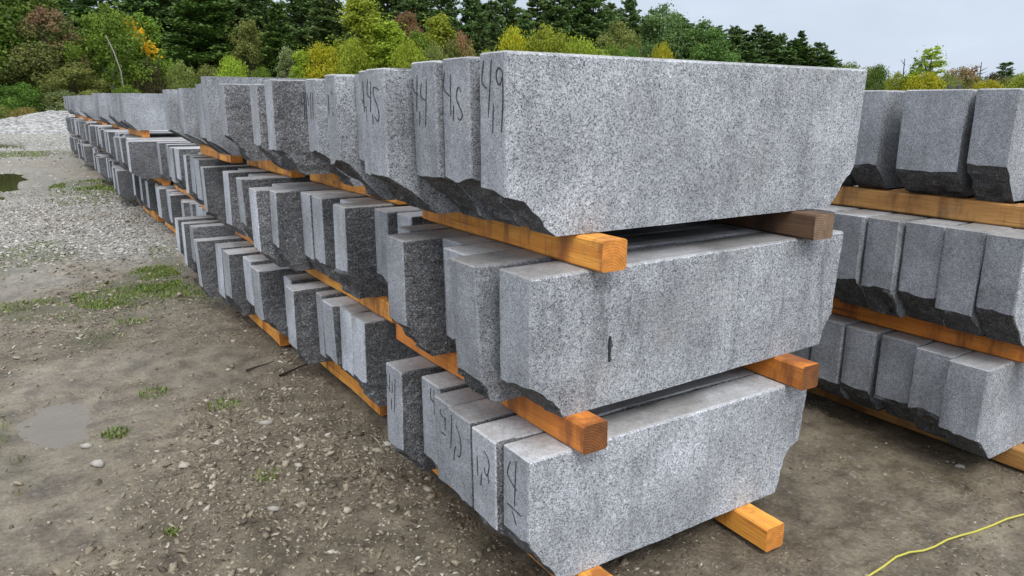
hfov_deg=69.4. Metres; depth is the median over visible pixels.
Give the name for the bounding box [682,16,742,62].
tree
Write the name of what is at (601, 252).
timber bearer
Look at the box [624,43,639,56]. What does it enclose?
bush
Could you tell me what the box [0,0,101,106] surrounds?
leafy tree
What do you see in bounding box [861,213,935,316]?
granite block
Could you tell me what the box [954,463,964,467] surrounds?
stone
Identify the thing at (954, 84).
bush
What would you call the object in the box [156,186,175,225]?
granite block
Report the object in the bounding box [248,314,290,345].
timber bearer
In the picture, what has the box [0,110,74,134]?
gravel heap
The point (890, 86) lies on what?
bush
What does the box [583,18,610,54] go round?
pine tree
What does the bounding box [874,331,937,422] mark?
granite block
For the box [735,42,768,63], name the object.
pine tree
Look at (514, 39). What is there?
bush
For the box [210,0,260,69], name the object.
pine tree
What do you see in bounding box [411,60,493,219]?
granite block
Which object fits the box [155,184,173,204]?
granite block
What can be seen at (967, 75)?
bush
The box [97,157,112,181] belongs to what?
granite block
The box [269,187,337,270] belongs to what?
granite block
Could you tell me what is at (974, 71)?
leafy tree
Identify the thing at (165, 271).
grass
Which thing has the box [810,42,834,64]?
pine tree
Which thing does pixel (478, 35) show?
pine tree
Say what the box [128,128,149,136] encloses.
timber bearer
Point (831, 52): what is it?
pine tree
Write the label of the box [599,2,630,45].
pine tree
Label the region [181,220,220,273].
granite block
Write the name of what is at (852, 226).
granite block
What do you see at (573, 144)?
granite block
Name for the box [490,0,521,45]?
pine tree
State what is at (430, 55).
bush
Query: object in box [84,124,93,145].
granite block
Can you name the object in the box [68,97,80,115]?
granite block
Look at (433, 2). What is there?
pine tree
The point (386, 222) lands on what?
granite block
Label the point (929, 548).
yellow hose
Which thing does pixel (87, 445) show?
stone
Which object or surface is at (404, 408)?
granite block
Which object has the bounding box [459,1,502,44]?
pine tree
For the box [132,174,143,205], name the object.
granite block
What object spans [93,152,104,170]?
granite block
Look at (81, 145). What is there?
granite block
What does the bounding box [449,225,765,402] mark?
granite block
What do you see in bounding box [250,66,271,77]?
bush
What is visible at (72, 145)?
granite block
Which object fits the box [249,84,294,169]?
granite block
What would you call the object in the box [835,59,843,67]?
pine tree
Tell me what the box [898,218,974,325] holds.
granite block
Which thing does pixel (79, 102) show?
granite block
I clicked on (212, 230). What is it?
granite block
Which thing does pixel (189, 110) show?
granite block
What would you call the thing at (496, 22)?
pine tree
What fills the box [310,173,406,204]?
timber bearer
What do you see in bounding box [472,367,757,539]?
granite block
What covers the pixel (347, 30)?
pine tree
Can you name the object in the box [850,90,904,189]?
granite block
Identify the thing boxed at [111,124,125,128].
timber bearer
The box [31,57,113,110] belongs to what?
bush
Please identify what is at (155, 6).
pine tree
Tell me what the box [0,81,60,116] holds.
bush
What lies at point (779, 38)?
pine tree
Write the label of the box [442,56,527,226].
granite block
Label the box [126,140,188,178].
granite block
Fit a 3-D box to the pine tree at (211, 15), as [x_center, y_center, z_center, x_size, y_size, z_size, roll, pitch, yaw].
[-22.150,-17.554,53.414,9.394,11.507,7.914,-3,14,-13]
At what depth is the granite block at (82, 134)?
17.13 m
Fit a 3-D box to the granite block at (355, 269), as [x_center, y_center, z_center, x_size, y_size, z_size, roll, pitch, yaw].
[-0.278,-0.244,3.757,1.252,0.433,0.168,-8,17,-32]
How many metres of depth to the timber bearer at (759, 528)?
2.61 m
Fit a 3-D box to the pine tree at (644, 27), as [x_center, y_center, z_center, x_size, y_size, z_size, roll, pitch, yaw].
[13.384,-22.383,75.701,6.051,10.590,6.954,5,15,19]
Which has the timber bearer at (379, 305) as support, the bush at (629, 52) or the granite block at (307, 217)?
the granite block at (307, 217)
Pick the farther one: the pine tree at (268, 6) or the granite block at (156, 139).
the pine tree at (268, 6)
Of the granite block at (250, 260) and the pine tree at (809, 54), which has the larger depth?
the pine tree at (809, 54)
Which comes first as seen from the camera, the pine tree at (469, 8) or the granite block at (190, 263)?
the granite block at (190, 263)
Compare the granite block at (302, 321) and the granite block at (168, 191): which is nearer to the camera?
the granite block at (302, 321)
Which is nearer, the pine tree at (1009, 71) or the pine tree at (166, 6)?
the pine tree at (166, 6)
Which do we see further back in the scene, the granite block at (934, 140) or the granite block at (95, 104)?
the granite block at (95, 104)
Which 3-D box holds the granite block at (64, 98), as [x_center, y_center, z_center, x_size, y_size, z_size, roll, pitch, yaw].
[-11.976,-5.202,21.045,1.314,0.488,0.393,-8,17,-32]
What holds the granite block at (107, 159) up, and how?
on the timber bearer
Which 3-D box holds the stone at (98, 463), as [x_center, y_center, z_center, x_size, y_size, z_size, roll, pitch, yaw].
[-1.764,0.748,3.151,0.074,0.026,0.054,10,17,33]
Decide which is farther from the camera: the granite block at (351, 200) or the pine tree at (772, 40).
the pine tree at (772, 40)
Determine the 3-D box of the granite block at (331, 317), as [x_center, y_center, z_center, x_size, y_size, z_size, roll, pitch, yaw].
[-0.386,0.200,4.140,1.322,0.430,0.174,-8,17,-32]
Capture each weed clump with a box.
[0,105,14,118]
[0,106,37,118]
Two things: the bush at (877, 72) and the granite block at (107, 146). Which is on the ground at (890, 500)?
the bush at (877, 72)
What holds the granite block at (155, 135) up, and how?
on the timber bearer
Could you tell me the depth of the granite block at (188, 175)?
6.51 m
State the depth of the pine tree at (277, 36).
51.34 m
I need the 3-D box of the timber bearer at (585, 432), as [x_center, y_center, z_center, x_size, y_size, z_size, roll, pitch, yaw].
[-0.109,0.302,2.650,0.097,0.089,1.270,-9,17,-32]
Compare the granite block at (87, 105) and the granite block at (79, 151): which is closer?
the granite block at (87, 105)
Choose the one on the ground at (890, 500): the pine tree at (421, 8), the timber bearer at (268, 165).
the pine tree at (421, 8)
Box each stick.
[246,361,273,370]
[279,364,307,376]
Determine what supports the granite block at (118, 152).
on the timber bearer at (162, 181)
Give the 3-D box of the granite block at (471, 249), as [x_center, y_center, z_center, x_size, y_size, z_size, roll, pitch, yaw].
[0.443,-0.004,2.818,1.507,0.432,0.162,-8,17,-32]
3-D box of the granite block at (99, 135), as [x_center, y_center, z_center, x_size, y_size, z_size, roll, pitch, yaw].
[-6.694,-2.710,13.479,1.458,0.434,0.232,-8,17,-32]
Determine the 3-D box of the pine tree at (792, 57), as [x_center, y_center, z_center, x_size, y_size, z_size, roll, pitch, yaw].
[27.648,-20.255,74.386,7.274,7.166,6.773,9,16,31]
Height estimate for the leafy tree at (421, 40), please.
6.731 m
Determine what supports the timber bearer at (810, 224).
on the granite block at (574, 339)
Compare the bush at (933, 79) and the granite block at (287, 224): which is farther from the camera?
the bush at (933, 79)
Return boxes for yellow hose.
[867,513,1023,575]
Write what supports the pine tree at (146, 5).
on the ground at (890, 500)
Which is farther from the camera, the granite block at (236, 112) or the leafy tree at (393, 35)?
the leafy tree at (393, 35)
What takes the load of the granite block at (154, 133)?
on the timber bearer
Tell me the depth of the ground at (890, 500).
3.10 m
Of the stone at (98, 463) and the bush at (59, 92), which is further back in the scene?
the bush at (59, 92)
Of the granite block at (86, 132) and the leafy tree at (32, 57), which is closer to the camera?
the granite block at (86, 132)
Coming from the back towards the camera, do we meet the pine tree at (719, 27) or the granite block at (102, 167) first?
the pine tree at (719, 27)
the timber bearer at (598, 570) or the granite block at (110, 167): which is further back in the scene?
the granite block at (110, 167)
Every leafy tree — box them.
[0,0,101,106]
[0,4,99,112]
[0,10,45,106]
[121,4,182,89]
[212,15,275,77]
[320,0,397,74]
[369,15,423,68]
[386,7,423,65]
[406,23,430,61]
[418,9,460,59]
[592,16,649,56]
[632,2,700,59]
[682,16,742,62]
[898,56,923,90]
[900,45,953,89]
[964,64,981,88]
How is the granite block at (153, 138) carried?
on the timber bearer at (162, 181)
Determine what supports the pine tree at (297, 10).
on the ground at (890, 500)
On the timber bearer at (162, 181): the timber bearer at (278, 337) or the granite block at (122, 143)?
the granite block at (122, 143)
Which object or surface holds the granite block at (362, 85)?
on the timber bearer at (601, 252)
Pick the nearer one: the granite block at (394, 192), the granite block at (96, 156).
the granite block at (394, 192)
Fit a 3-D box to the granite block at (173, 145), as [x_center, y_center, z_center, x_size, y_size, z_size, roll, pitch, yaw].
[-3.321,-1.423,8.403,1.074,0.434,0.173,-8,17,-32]
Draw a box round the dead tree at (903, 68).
[892,59,906,77]
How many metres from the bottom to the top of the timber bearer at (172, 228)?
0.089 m
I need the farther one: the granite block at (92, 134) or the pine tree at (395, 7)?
the pine tree at (395, 7)
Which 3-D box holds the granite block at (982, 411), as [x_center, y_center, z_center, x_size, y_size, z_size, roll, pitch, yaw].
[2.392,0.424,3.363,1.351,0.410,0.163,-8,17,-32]
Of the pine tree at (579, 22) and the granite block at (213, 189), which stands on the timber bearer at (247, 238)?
the granite block at (213, 189)
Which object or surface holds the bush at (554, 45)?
on the ground at (890, 500)
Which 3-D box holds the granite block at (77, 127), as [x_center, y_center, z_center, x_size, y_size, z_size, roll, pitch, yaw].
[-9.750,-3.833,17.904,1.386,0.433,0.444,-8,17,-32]
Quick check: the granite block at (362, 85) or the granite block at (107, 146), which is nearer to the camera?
the granite block at (362, 85)
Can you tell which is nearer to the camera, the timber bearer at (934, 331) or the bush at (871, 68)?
the timber bearer at (934, 331)
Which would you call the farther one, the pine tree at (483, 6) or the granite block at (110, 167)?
the pine tree at (483, 6)
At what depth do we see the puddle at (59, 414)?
3.66 m
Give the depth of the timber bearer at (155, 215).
9.69 m
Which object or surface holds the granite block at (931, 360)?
on the timber bearer
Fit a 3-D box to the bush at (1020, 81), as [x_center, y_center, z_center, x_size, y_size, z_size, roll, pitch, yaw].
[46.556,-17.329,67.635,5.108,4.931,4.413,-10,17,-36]
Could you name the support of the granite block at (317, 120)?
on the timber bearer
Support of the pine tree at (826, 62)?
on the ground at (890, 500)
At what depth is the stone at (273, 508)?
2.82 m
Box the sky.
[64,0,1023,82]
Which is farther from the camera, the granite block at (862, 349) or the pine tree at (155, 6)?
the pine tree at (155, 6)
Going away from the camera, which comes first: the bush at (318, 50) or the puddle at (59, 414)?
the puddle at (59, 414)
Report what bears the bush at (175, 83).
on the ground at (890, 500)
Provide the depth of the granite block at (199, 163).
6.06 m
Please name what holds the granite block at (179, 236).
on the timber bearer
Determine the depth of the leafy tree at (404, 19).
51.18 m
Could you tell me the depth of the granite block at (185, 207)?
7.44 m
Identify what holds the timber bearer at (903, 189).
on the granite block
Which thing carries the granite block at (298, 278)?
on the timber bearer at (338, 372)
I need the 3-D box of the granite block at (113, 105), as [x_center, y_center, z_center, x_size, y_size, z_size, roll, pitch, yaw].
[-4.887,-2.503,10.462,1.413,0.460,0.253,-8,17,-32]
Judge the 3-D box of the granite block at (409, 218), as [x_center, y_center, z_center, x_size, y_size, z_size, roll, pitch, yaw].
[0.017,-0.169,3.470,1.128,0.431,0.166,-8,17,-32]
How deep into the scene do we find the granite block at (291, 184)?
4.32 m
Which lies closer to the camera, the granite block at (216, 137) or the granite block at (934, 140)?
the granite block at (934, 140)
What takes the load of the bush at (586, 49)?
on the ground at (890, 500)
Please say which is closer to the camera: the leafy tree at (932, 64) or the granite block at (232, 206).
the granite block at (232, 206)
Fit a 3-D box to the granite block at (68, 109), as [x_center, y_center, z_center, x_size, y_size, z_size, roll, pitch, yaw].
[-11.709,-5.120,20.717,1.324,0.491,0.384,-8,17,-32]
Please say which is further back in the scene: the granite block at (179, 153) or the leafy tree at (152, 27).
the leafy tree at (152, 27)
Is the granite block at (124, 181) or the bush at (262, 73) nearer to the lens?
the granite block at (124, 181)
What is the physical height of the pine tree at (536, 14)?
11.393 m
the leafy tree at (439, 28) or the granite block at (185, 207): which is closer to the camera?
the granite block at (185, 207)
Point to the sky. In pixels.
(867, 33)
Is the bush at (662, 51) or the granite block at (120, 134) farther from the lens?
the bush at (662, 51)
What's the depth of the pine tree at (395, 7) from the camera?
58.68 m
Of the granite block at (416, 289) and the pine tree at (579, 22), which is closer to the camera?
the granite block at (416, 289)
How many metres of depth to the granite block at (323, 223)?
3.70 m
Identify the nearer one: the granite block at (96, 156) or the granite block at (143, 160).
the granite block at (143, 160)
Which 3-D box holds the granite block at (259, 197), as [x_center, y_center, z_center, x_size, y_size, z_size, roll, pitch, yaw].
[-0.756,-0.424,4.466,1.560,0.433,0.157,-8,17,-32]
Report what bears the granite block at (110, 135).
on the timber bearer
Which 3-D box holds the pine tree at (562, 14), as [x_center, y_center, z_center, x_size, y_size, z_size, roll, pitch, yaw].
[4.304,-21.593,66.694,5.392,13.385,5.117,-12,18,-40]
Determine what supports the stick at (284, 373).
on the ground at (890, 500)
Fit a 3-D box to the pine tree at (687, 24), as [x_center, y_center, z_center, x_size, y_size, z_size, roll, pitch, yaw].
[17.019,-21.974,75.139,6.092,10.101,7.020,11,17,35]
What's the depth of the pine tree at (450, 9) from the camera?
56.02 m
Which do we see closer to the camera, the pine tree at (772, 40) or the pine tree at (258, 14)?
the pine tree at (258, 14)
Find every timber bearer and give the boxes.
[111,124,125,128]
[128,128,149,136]
[143,206,164,221]
[152,178,170,184]
[165,222,175,233]
[174,184,193,199]
[200,144,242,162]
[235,231,253,244]
[247,160,304,177]
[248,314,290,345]
[305,269,395,322]
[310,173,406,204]
[320,360,386,415]
[396,322,607,454]
[422,210,626,272]
[432,468,612,575]
[709,209,834,239]
[714,503,783,551]
[740,353,819,390]
[807,387,1023,470]
[831,185,1023,228]
[831,297,1023,362]
[892,188,1023,202]
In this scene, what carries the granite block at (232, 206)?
on the timber bearer at (247, 238)
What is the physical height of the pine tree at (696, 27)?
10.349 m
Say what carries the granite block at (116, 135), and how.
on the timber bearer
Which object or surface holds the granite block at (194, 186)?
on the timber bearer
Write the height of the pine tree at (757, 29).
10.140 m
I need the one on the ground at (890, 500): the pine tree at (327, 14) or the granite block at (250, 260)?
the pine tree at (327, 14)
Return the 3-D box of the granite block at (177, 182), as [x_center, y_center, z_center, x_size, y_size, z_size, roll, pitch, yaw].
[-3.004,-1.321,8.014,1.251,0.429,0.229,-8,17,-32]
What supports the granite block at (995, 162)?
on the timber bearer at (972, 210)
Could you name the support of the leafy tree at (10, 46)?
on the ground at (890, 500)
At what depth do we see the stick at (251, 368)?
4.30 m
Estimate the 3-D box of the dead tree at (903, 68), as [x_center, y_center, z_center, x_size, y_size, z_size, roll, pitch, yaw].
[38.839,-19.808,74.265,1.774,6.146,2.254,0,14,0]
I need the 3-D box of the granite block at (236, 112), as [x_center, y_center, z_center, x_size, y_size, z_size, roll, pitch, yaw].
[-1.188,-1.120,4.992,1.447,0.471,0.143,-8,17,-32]
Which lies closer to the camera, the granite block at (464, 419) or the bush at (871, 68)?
the granite block at (464, 419)
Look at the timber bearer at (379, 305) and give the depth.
3.60 m
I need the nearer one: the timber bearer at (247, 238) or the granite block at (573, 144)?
the granite block at (573, 144)
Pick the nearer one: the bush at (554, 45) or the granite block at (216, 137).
the granite block at (216, 137)
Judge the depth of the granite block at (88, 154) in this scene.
16.51 m
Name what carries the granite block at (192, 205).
on the timber bearer
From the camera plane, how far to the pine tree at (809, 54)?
74.61 m
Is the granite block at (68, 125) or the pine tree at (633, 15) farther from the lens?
the pine tree at (633, 15)
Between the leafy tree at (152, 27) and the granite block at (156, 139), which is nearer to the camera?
the granite block at (156, 139)
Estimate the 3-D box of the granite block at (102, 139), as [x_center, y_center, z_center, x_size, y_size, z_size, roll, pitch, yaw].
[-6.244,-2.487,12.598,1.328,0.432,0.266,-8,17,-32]
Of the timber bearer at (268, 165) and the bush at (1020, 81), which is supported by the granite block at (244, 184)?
the timber bearer at (268, 165)
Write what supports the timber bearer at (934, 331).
on the granite block at (895, 368)
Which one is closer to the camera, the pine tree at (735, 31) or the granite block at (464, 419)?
the granite block at (464, 419)
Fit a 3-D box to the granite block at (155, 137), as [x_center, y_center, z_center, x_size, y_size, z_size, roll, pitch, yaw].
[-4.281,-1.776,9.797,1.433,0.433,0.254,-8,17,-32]
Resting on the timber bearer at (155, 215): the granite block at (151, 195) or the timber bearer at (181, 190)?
the granite block at (151, 195)
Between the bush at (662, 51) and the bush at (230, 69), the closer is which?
the bush at (230, 69)
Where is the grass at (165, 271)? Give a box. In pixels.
[0,150,280,536]
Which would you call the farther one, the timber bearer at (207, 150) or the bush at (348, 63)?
the bush at (348, 63)
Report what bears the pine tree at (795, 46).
on the ground at (890, 500)
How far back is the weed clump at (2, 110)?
38.62 m
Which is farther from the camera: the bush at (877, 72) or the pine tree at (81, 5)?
the bush at (877, 72)
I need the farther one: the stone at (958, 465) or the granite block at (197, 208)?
the granite block at (197, 208)
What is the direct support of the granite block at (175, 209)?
on the timber bearer at (172, 228)
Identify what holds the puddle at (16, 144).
on the ground at (890, 500)
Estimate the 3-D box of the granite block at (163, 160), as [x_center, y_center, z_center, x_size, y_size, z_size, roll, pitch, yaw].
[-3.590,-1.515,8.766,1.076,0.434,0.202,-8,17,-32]
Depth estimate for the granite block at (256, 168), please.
5.28 m
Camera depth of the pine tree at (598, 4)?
66.78 m
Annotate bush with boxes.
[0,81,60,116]
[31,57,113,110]
[34,88,77,111]
[111,84,143,92]
[129,58,168,93]
[162,60,200,93]
[193,62,219,83]
[213,53,249,76]
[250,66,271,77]
[272,42,295,77]
[288,46,317,78]
[300,39,344,78]
[328,37,375,74]
[386,37,427,68]
[422,40,448,60]
[445,29,475,58]
[492,22,535,51]
[522,23,574,53]
[560,34,609,55]
[595,42,634,56]
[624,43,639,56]
[648,41,673,58]
[839,61,871,89]
[863,66,883,89]
[865,62,892,89]
[884,70,906,90]
[902,70,946,90]
[931,72,962,89]
[941,64,982,88]
[966,75,991,88]
[968,78,1009,88]
[985,71,1004,83]
[985,75,1017,87]
[1003,72,1023,87]
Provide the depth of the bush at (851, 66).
80.70 m
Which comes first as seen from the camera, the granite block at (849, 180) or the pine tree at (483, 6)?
the granite block at (849, 180)
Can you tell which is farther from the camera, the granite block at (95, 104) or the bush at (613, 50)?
the bush at (613, 50)
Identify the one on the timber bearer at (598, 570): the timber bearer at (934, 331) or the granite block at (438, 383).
the granite block at (438, 383)
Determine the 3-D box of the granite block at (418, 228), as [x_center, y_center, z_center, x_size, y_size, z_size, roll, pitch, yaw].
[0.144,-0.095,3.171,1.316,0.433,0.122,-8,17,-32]
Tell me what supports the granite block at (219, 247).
on the timber bearer at (278, 337)
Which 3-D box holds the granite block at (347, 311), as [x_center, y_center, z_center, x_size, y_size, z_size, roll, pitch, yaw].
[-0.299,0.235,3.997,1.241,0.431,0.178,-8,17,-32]
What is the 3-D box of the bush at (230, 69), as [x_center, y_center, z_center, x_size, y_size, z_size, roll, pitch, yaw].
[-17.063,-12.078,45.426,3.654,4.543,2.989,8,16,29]
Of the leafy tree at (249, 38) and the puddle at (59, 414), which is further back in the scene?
the leafy tree at (249, 38)
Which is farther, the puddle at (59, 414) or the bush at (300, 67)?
the bush at (300, 67)
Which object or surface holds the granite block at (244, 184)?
on the timber bearer
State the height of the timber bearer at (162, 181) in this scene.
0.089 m
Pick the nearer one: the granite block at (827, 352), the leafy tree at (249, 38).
the granite block at (827, 352)
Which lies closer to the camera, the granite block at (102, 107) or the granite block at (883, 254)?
the granite block at (883, 254)
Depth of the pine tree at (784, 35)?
82.37 m
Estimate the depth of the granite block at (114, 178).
11.24 m
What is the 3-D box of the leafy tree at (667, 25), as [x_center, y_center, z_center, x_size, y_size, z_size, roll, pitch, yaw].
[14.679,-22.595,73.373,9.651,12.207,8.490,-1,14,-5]
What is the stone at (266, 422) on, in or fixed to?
on the ground at (890, 500)
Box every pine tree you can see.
[44,0,126,90]
[69,0,123,27]
[105,0,181,86]
[120,0,170,29]
[139,0,203,87]
[162,0,254,86]
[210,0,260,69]
[237,0,284,72]
[241,2,288,18]
[254,0,298,77]
[276,0,325,65]
[298,0,342,34]
[302,0,352,77]
[334,25,358,38]
[355,0,406,64]
[395,0,434,60]
[414,0,459,23]
[425,0,467,56]
[449,0,494,54]
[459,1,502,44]
[467,13,495,56]
[483,0,515,51]
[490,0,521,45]
[514,0,566,46]
[515,12,536,48]
[543,0,589,52]
[556,0,604,50]
[575,0,617,53]
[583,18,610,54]
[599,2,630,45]
[616,7,628,20]
[617,0,650,54]
[640,16,658,54]
[645,9,665,38]
[671,20,694,59]
[689,23,709,43]
[707,24,728,38]
[708,36,736,61]
[723,25,745,57]
[729,30,758,60]
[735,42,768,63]
[744,24,775,62]
[748,30,783,63]
[770,35,785,63]
[771,39,812,65]
[773,50,800,65]
[778,32,788,54]
[786,30,811,63]
[797,47,821,66]
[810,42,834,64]
[814,53,836,66]
[825,49,839,67]
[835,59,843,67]
[988,61,1019,82]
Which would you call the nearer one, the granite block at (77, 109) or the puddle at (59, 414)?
the puddle at (59, 414)
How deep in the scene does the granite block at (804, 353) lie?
3.73 m
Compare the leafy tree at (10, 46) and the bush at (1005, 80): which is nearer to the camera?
the leafy tree at (10, 46)
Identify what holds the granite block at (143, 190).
on the timber bearer at (155, 215)
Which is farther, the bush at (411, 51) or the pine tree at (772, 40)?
the pine tree at (772, 40)
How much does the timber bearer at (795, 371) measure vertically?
0.089 m
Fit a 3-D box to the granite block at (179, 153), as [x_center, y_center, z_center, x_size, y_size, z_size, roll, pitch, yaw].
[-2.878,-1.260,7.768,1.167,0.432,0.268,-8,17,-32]
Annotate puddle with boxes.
[0,142,69,147]
[0,174,26,199]
[16,403,89,430]
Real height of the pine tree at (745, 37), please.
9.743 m
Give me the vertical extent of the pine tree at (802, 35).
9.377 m
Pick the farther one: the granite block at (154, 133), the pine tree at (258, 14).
the pine tree at (258, 14)
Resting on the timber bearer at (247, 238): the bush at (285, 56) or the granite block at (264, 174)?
the granite block at (264, 174)
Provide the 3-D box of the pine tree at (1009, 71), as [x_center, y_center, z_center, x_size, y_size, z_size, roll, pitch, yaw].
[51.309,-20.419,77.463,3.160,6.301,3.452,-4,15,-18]
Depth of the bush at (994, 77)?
74.87 m
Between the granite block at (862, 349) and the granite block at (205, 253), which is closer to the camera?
the granite block at (862, 349)
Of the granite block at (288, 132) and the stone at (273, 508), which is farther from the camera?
the granite block at (288, 132)
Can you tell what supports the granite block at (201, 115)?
on the timber bearer at (268, 165)
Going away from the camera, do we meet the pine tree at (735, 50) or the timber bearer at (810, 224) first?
the timber bearer at (810, 224)
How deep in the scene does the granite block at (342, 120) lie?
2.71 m
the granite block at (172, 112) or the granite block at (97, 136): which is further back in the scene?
the granite block at (97, 136)
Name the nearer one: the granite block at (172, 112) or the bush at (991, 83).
the granite block at (172, 112)
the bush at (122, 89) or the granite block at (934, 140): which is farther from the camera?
the bush at (122, 89)
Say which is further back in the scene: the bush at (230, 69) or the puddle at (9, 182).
the bush at (230, 69)
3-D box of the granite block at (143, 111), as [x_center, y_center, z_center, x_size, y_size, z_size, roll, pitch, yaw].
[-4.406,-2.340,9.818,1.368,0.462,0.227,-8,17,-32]
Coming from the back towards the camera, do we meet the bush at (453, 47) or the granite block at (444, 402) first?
the bush at (453, 47)
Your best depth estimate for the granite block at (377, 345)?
3.49 m
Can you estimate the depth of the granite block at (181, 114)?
6.25 m
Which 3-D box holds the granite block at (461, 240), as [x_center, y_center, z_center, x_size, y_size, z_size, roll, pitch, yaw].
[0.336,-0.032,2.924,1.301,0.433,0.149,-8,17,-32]
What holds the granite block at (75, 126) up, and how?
on the timber bearer
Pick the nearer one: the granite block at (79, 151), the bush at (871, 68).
the granite block at (79, 151)
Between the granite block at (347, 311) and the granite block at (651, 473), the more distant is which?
the granite block at (347, 311)
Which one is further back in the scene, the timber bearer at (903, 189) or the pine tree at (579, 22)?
the pine tree at (579, 22)
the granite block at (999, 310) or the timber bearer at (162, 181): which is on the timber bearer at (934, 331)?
the granite block at (999, 310)
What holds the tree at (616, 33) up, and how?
on the ground at (890, 500)
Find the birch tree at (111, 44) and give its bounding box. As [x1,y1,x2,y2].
[57,2,174,92]
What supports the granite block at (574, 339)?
on the timber bearer at (585, 432)
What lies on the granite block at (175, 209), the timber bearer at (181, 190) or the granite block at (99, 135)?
the timber bearer at (181, 190)
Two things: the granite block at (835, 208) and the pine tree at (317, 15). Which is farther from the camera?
the pine tree at (317, 15)
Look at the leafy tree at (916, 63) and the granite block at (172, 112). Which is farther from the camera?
the leafy tree at (916, 63)
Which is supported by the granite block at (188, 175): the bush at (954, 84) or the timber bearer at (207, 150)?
the timber bearer at (207, 150)
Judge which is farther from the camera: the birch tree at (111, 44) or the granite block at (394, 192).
the birch tree at (111, 44)
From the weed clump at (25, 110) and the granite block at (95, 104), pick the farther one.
the weed clump at (25, 110)
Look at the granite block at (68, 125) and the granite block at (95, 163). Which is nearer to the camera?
the granite block at (95, 163)
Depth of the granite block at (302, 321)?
4.06 m
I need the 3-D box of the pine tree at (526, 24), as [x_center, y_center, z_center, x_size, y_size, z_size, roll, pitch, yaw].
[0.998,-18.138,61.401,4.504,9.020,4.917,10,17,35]
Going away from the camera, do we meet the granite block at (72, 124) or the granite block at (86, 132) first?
the granite block at (86, 132)
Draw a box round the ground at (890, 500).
[0,134,1023,575]
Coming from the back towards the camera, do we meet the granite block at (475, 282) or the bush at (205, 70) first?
the bush at (205, 70)
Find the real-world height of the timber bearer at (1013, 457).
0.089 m
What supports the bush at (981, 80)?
on the ground at (890, 500)
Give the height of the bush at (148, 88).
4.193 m
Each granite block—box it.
[63,96,70,113]
[65,96,74,113]
[65,118,75,133]
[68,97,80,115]
[69,137,79,153]
[70,118,82,131]
[73,138,81,152]
[74,96,86,116]
[74,120,86,137]
[75,120,96,135]
[77,95,91,118]
[77,143,88,160]
[78,121,96,139]
[80,144,88,159]
[81,95,99,119]
[83,146,94,165]
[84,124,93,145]
[88,125,111,148]
[92,93,107,122]
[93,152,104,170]
[95,126,108,145]
[95,155,108,171]
[96,93,116,123]
[97,127,114,152]
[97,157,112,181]
[99,129,127,153]
[104,130,167,159]
[105,94,123,127]
[106,131,169,160]
[106,158,112,180]
[108,94,128,127]
[108,160,115,178]
[112,167,121,195]
[113,136,167,169]
[115,132,170,136]
[115,169,136,199]
[116,93,133,128]
[117,132,171,136]
[118,136,180,167]
[120,93,166,129]
[123,134,177,135]
[124,133,173,134]
[126,137,181,138]
[126,138,183,140]
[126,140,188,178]
[128,139,185,140]
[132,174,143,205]
[139,177,150,210]
[145,180,172,213]
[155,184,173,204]
[156,142,193,180]
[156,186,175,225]
[162,89,201,143]
[165,144,199,176]
[166,189,180,219]
[168,193,191,228]
[169,146,199,189]
[174,147,199,187]
[175,215,217,254]
[177,90,207,145]
[178,88,210,147]
[181,200,195,216]
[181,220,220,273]
[183,154,202,204]
[189,155,213,197]
[189,202,198,215]
[189,223,235,264]
[193,157,247,204]
[193,235,246,297]
[195,84,227,154]
[195,204,201,215]
[200,165,255,226]
[201,76,305,155]
[215,241,253,307]
[219,84,270,160]
[222,247,260,315]
[223,169,273,236]
[236,174,313,242]
[238,167,260,169]
[243,254,272,307]
[248,173,280,176]
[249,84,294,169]
[249,184,330,266]
[250,263,307,336]
[264,79,330,173]
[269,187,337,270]
[272,182,320,186]
[284,273,319,325]
[285,281,334,363]
[300,75,403,201]
[300,189,353,274]
[305,78,363,185]
[312,193,369,282]
[316,289,346,366]
[321,296,358,381]
[325,74,396,199]
[333,200,408,298]
[340,197,381,202]
[340,303,370,375]
[351,311,421,406]
[359,71,416,206]
[365,68,460,213]
[374,206,421,299]
[386,228,474,355]
[386,356,446,471]
[397,211,434,226]
[398,223,452,233]
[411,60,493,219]
[422,371,468,468]
[434,387,486,485]
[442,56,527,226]
[442,235,496,335]
[444,220,729,343]
[448,399,516,507]
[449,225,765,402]
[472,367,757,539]
[480,50,866,236]
[499,230,842,417]
[504,374,806,575]
[790,346,818,387]
[809,205,866,297]
[810,313,863,399]
[833,209,898,307]
[841,322,896,410]
[842,174,857,185]
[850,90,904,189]
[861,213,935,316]
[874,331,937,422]
[896,89,978,197]
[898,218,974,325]
[908,341,974,438]
[935,223,1017,336]
[938,351,1023,458]
[967,88,1023,202]
[975,228,1023,345]
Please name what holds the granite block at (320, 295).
on the timber bearer at (338, 372)
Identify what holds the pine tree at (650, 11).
on the ground at (890, 500)
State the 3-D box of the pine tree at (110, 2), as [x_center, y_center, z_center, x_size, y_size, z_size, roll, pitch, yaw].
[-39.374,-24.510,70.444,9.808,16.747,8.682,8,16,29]
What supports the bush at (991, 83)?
on the ground at (890, 500)
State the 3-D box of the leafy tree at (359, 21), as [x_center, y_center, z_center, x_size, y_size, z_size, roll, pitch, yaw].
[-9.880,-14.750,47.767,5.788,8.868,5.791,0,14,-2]
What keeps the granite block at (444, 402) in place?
on the timber bearer at (598, 570)
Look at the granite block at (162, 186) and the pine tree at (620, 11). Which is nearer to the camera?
the granite block at (162, 186)
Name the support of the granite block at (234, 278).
on the timber bearer at (278, 337)
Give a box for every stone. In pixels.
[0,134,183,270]
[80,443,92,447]
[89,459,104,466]
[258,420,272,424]
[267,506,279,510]
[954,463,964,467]

